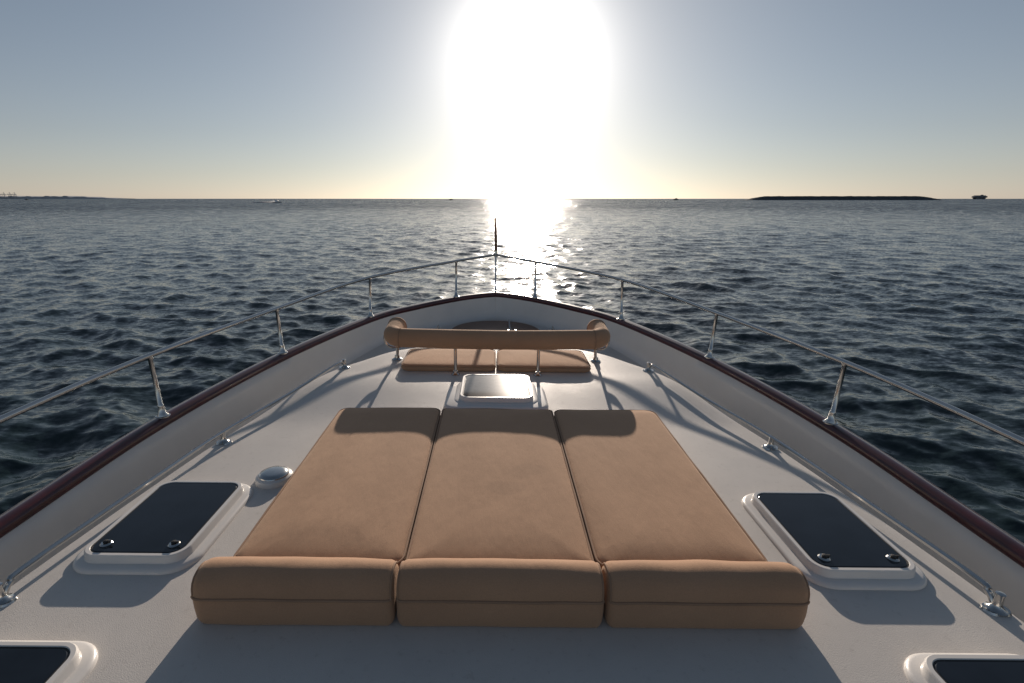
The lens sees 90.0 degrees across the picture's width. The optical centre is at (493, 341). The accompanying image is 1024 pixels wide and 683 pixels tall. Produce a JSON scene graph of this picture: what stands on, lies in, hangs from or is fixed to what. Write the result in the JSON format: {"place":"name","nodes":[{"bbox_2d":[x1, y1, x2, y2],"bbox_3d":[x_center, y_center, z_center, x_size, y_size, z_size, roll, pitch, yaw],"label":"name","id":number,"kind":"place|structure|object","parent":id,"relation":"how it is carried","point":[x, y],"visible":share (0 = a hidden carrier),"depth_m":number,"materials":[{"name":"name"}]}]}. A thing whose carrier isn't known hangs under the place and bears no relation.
{"place":"outdoors","nodes":[
{"label":"outdoors","id":0,"kind":"place"},
{"bbox_2d":[0,196,132,198],"bbox_3d":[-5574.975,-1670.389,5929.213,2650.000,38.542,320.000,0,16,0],"label":"distant coast","id":1,"kind":"structure","parent":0,"point":[49,197],"depth_m":5782.15},
{"bbox_2d":[0,199,1023,542],"bbox_3d":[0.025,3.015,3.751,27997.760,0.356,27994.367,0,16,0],"label":"sea water","id":2,"kind":"structure","parent":0,"point":[926,297],"depth_m":22.54,"materials":[{"name":"blue liquid"}]},
{"bbox_2d":[253,199,281,202],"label":"speedboat","id":3,"kind":"object","parent":2,"relation":"on","point":[275,201],"visible":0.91,"depth_m":462.19,"materials":[{"name":"white paint"}]},
{"bbox_2d":[0,292,1023,682],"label":"motor yacht","id":4,"kind":"object","parent":2,"relation":"on","point":[142,628],"visible":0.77,"depth_m":2.53,"materials":[{"name":"white plastic"}]},
{"bbox_2d":[0,640,97,682],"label":"deck hatch","id":5,"kind":"object","parent":4,"relation":"on","point":[32,661],"visible":0.98,"depth_m":1.65,"materials":[{"name":"glass"}]},
{"bbox_2d":[72,480,252,574],"bbox_3d":[-1.515,0.843,2.416,0.534,0.105,0.684,1,16,0],"label":"deck hatch","id":6,"kind":"object","parent":4,"relation":"on","point":[169,527],"visible":0.98,"depth_m":2.30,"materials":[{"name":"glass"}]},
{"bbox_2d":[0,359,349,607],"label":"deck handrail","id":7,"kind":"object","parent":4,"relation":"on","point":[7,598],"visible":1,"depth_m":2.49,"materials":[{"name":"silver metal"}]},
{"bbox_2d":[255,466,292,488],"bbox_3d":[-1.200,0.731,2.800,0.196,0.056,0.196,1,16,0],"label":"deck vent","id":8,"kind":"object","parent":4,"relation":"on","point":[273,477],"visible":0.97,"depth_m":2.75,"materials":[{"name":"silver metal"}]},
{"bbox_2d":[190,407,440,625],"bbox_3d":[-0.720,0.699,2.641,0.737,0.209,1.725,1,16,0],"label":"sun lounger cushion","id":9,"kind":"object","parent":4,"relation":"on","point":[327,540],"visible":0.99,"depth_m":2.12,"materials":[{"name":"beige fabric"}]},
{"bbox_2d":[401,348,495,371],"bbox_3d":[-0.388,0.156,4.604,0.818,0.066,0.541,1,16,0],"label":"seat cushion","id":10,"kind":"object","parent":4,"relation":"on","point":[441,359],"visible":0.95,"depth_m":4.47,"materials":[{"name":"beige fabric"}]},
{"bbox_2d":[454,374,537,404],"bbox_3d":[0.021,0.382,3.990,0.634,0.088,0.614,1,16,0],"label":"deck hatch","id":11,"kind":"object","parent":4,"relation":"on","point":[495,389],"visible":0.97,"depth_m":3.88,"materials":[{"name":"plastic"}]},
{"bbox_2d":[383,317,609,376],"bbox_3d":[0.028,0.032,4.405,2.004,0.432,0.480,1,16,0],"label":"seat backrest","id":12,"kind":"object","parent":4,"relation":"on","point":[594,336],"visible":1,"depth_m":4.17,"materials":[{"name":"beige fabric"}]},
{"bbox_2d":[396,408,604,627],"bbox_3d":[0.024,0.707,2.643,0.748,0.209,1.725,1,16,0],"label":"sun lounger cushion","id":13,"kind":"object","parent":4,"relation":"on","point":[499,537],"visible":1,"depth_m":2.13,"materials":[{"name":"beige fabric"}]},
{"bbox_2d":[0,254,1023,445],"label":"bow railing","id":14,"kind":"object","parent":4,"relation":"on","point":[828,420],"visible":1,"depth_m":3.56,"materials":[{"name":"silver metal"}]},
{"bbox_2d":[494,218,497,256],"bbox_3d":[0.029,-1.484,7.313,0.058,0.550,0.084,-4,16,-14],"label":"flagstaff","id":15,"kind":"object","parent":14,"relation":"attached to","point":[495,244],"visible":1,"depth_m":7.30,"materials":[{"name":"silver metal"}]},
{"bbox_2d":[497,350,590,372],"bbox_3d":[0.435,0.165,4.606,0.808,0.067,0.541,1,16,0],"label":"seat cushion","id":16,"kind":"object","parent":4,"relation":"on","point":[563,361],"visible":0.91,"depth_m":4.46,"materials":[{"name":"beige fabric"}]},
{"bbox_2d":[554,409,809,628],"bbox_3d":[0.771,0.715,2.646,0.739,0.208,1.724,1,16,0],"label":"sun lounger cushion","id":17,"kind":"object","parent":4,"relation":"on","point":[672,543],"visible":0.99,"depth_m":2.12,"materials":[{"name":"beige fabric"}]},
{"bbox_2d":[643,362,1011,616],"bbox_3d":[1.797,0.949,1.968,0.336,0.167,5.287,-2,16,-7],"label":"deck handrail","id":18,"kind":"object","parent":4,"relation":"on","point":[993,605],"visible":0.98,"depth_m":2.40,"materials":[{"name":"silver metal"}]},
{"bbox_2d":[742,491,926,590],"bbox_3d":[1.535,0.887,2.376,0.534,0.105,0.684,1,16,0],"label":"deck hatch","id":19,"kind":"object","parent":4,"relation":"on","point":[827,540],"visible":0.98,"depth_m":2.26,"materials":[{"name":"glass"}]},
{"bbox_2d":[904,653,1023,682],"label":"deck hatch","id":20,"kind":"object","parent":4,"relation":"on","point":[963,668],"visible":0.98,"depth_m":1.66,"materials":[{"name":"plastic"}]},
{"bbox_2d":[745,196,940,199],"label":"breakwater","id":21,"kind":"object","parent":2,"relation":"in","point":[842,198],"visible":0.86,"depth_m":1296.03,"materials":[{"name":"grey stone"}]},
{"bbox_2d":[971,195,987,198],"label":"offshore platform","id":22,"kind":"structure","parent":2,"relation":"in","point":[979,197],"depth_m":2872.54,"materials":[{"name":"grey metal"}]},
{"bbox_2d":[0,0,1023,198],"label":"sky","id":23,"kind":"structure","parent":0,"point":[135,99],"materials":[{"name":"blue"}]}
]}

